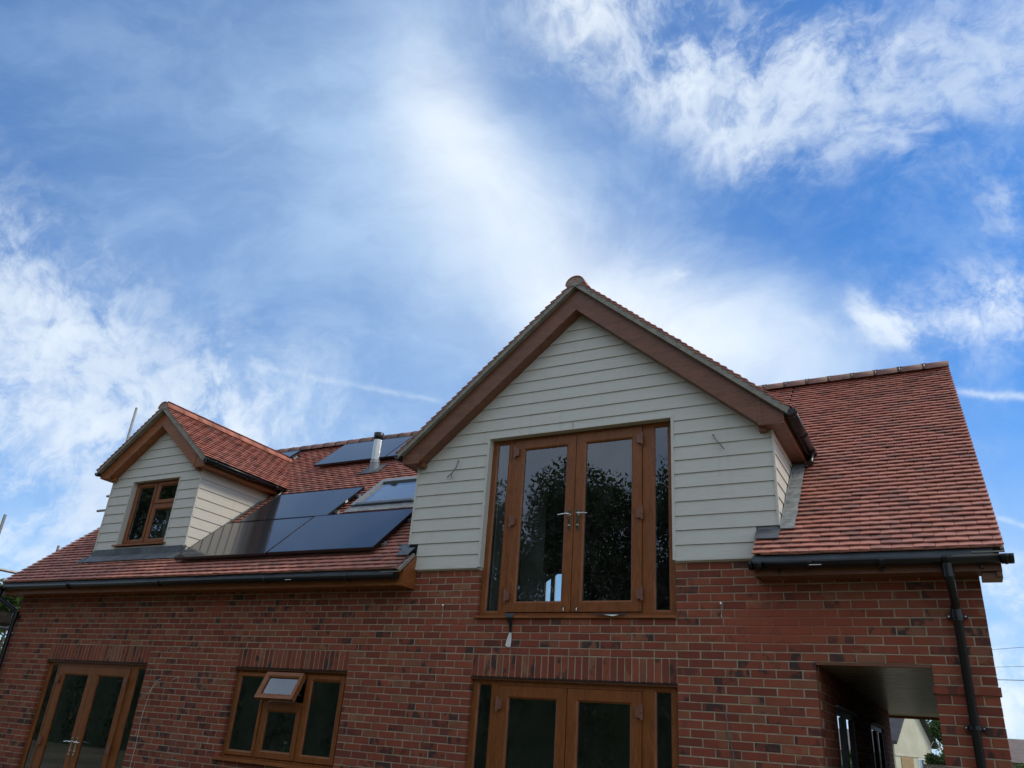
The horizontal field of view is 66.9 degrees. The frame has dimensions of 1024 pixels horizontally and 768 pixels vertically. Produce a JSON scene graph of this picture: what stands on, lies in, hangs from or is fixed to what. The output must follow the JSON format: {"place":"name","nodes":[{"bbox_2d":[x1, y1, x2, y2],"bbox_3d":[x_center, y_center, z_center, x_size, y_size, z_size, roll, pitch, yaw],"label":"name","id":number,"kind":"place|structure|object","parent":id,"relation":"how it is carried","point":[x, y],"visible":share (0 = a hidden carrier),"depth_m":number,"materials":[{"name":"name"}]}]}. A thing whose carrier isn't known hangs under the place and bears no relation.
{"place":"outdoors","nodes":[
{"label":"outdoors","id":0,"kind":"place"},
{"bbox_2d":[281,741,287,751],"bbox_3d":[-2.712,4.377,9.232,0.093,0.215,0.093,-9,-27,27],"label":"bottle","id":1,"kind":"object","parent":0,"point":[284,749],"visible":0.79,"depth_m":9.23,"materials":[{"name":"green plastic"}]},
{"bbox_2d":[0,0,1023,755],"label":"sky","id":2,"kind":"structure","parent":0,"point":[280,224],"materials":[{"name":"blue"}]},
{"bbox_2d":[889,718,942,767],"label":"rendered house","id":3,"kind":"structure","parent":0,"point":[913,743],"depth_m":38.88,"materials":[{"name":"paint"}]},
{"bbox_2d":[901,756,914,767],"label":"boarded window","id":4,"kind":"structure","parent":3,"relation":"in","point":[907,762],"depth_m":37.97,"materials":[{"name":"brown wood"}]},
{"bbox_2d":[918,758,924,767],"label":"window","id":5,"kind":"structure","parent":3,"relation":"in","point":[922,759],"depth_m":39.40,"materials":[{"name":"white plastic"}]},
{"label":"ground","id":6,"kind":"structure","parent":0,"visible":0},
{"bbox_2d":[0,578,22,662],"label":"tree","id":7,"kind":"object","parent":6,"relation":"on","point":[15,602],"visible":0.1,"depth_m":22.99,"materials":[{"name":"green plant"}]},
{"bbox_2d":[0,407,137,630],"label":"scaffolding","id":8,"kind":"object","parent":6,"relation":"on","point":[5,617],"visible":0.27,"depth_m":13.24,"materials":[{"name":"grey metal"}]},
{"bbox_2d":[0,275,1014,767],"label":"brick house","id":9,"kind":"structure","parent":6,"relation":"on","point":[834,543],"depth_m":8.87,"materials":[{"name":"brick"}]},
{"bbox_2d":[19,662,146,767],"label":"french door","id":10,"kind":"structure","parent":9,"relation":"in","point":[131,674],"depth_m":10.92,"materials":[{"name":"brown wood"}]},
{"bbox_2d":[130,679,159,765],"bbox_3d":[-4.819,4.447,10.181,0.194,1.092,0.012,-7,-27,23],"label":"string","id":11,"kind":"object","parent":9,"relation":"hanging from","point":[139,726],"visible":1,"depth_m":10.19,"materials":[{"name":"fabric"}]},
{"bbox_2d":[111,479,178,546],"bbox_3d":[-5.652,2.014,12.101,1.190,1.047,0.182,-9,-27,27],"label":"window","id":12,"kind":"structure","parent":9,"relation":"in","point":[157,504],"depth_m":12.15,"materials":[{"name":"brown wood"}]},
{"bbox_2d":[174,517,313,559],"bbox_3d":[-3.781,2.185,10.979,1.804,0.717,0.797,-9,-27,27],"label":"solar panel","id":13,"kind":"object","parent":9,"relation":"attached to","point":[253,538],"visible":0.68,"depth_m":10.91,"materials":[{"name":"black glass"}]},
{"bbox_2d":[176,550,373,562],"bbox_3d":[-3.206,2.265,10.149,3.498,0.045,0.026,-9,-27,27],"label":"flashing","id":14,"kind":"object","parent":9,"relation":"on","point":[295,555],"visible":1,"depth_m":10.08,"materials":[{"name":"grey metal"}]},
{"bbox_2d":[212,669,346,767],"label":"window","id":15,"kind":"structure","parent":9,"relation":"in","point":[296,758],"depth_m":9.22,"materials":[{"name":"brown wood"}]},
{"bbox_2d":[282,450,300,460],"bbox_3d":[-4.858,1.479,15.273,1.535,0.326,0.359,-9,-27,27],"label":"solar panel","id":16,"kind":"object","parent":9,"relation":"attached to","point":[292,454],"visible":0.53,"depth_m":15.03,"materials":[{"name":"blue glass"}]},
{"bbox_2d":[238,487,364,521],"bbox_3d":[-3.190,1.841,11.750,1.810,0.651,0.723,-9,-27,27],"label":"solar panel","id":17,"kind":"object","parent":9,"relation":"attached to","point":[308,504],"visible":0.95,"depth_m":11.69,"materials":[{"name":"black glass"}]},
{"bbox_2d":[267,508,412,554],"bbox_3d":[-2.228,1.939,10.193,1.795,0.721,0.801,-9,-27,27],"label":"solar panel","id":18,"kind":"object","parent":9,"relation":"attached to","point":[372,530],"visible":0.86,"depth_m":10.11,"materials":[{"name":"black glass"}]},
{"bbox_2d":[314,435,413,466],"bbox_3d":[-2.636,1.199,13.842,1.625,0.676,0.750,-9,-27,27],"label":"solar panel","id":19,"kind":"object","parent":9,"relation":"attached to","point":[354,452],"visible":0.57,"depth_m":13.79,"materials":[{"name":"black glass"}]},
{"bbox_2d":[386,438,410,457],"bbox_3d":[-1.247,0.982,13.127,1.610,0.676,0.750,-9,-27,27],"label":"solar panel","id":20,"kind":"object","parent":9,"relation":"attached to","point":[391,454],"visible":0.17,"depth_m":13.17,"materials":[{"name":"grey glass"}]},
{"bbox_2d":[422,696,433,740],"bbox_3d":[-0.904,3.580,8.285,0.088,0.459,0.031,-4,-26,19],"label":"cable","id":21,"kind":"object","parent":9,"relation":"hanging from","point":[426,718],"visible":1,"depth_m":8.28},
{"bbox_2d":[504,613,514,646],"bbox_3d":[-0.044,2.614,8.233,0.130,0.348,0.029,-9,-27,27],"label":"tape strip","id":22,"kind":"object","parent":9,"relation":"attached to","point":[509,616],"visible":1,"depth_m":8.23,"materials":[{"name":"plastic"}]},
{"bbox_2d":[466,679,678,767],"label":"french door","id":23,"kind":"structure","parent":9,"relation":"in","point":[643,701],"depth_m":7.62,"materials":[{"name":"brown wood"}]},
{"bbox_2d":[472,421,676,617],"bbox_3d":[0.683,1.493,8.459,2.292,2.077,0.150,-9,-27,27],"label":"french door","id":24,"kind":"structure","parent":9,"relation":"in","point":[643,603],"depth_m":8.41,"materials":[{"name":"brown wood"}]},
{"bbox_2d":[589,613,628,615],"bbox_3d":[0.961,2.317,7.771,0.440,0.037,0.032,-9,-27,27],"label":"tape strip","id":25,"kind":"object","parent":9,"relation":"on","point":[612,614],"visible":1,"depth_m":7.76,"materials":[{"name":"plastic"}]},
{"bbox_2d":[668,546,669,609],"bbox_3d":[1.720,1.958,8.340,0.140,1.380,0.140,-9,-27,27],"label":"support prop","id":26,"kind":"object","parent":9,"relation":"on","point":[669,582],"visible":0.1,"depth_m":8.23,"materials":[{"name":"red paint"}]},
{"bbox_2d":[725,711,735,767],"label":"cable","id":27,"kind":"object","parent":9,"relation":"hanging from","point":[729,739],"visible":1,"depth_m":6.83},
{"bbox_2d":[835,705,857,767],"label":"window","id":28,"kind":"structure","parent":9,"relation":"in","point":[845,724],"depth_m":7.93,"materials":[{"name":"glass"}]},
{"bbox_2d":[870,722,885,767],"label":"window","id":29,"kind":"structure","parent":9,"relation":"in","point":[877,736],"depth_m":10.65,"materials":[{"name":"glass"}]},
{"bbox_2d":[923,720,945,766],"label":"tree","id":30,"kind":"object","parent":6,"relation":"on","point":[934,730],"visible":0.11,"depth_m":30.30,"materials":[{"name":"green plant"}]},
{"bbox_2d":[923,764,945,767],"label":"fence","id":31,"kind":"object","parent":6,"relation":"on","point":[931,766],"visible":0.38,"depth_m":27.05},
{"bbox_2d":[935,741,944,762],"bbox_3d":[16.597,14.453,28.180,1.958,2.720,2.124,-9,-27,27],"label":"bush","id":32,"kind":"object","parent":6,"relation":"on","point":[942,753],"visible":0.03,"depth_m":28.54,"materials":[{"name":"green plant"}]},
{"bbox_2d":[1008,739,1023,767],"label":"bungalow","id":33,"kind":"object","parent":6,"relation":"on","point":[1016,747],"depth_m":30.31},
{"bbox_2d":[1012,762,1023,767],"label":"bush","id":34,"kind":"object","parent":6,"relation":"on","point":[1022,765],"visible":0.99,"depth_m":26.84,"materials":[{"name":"green plant"}]}
]}

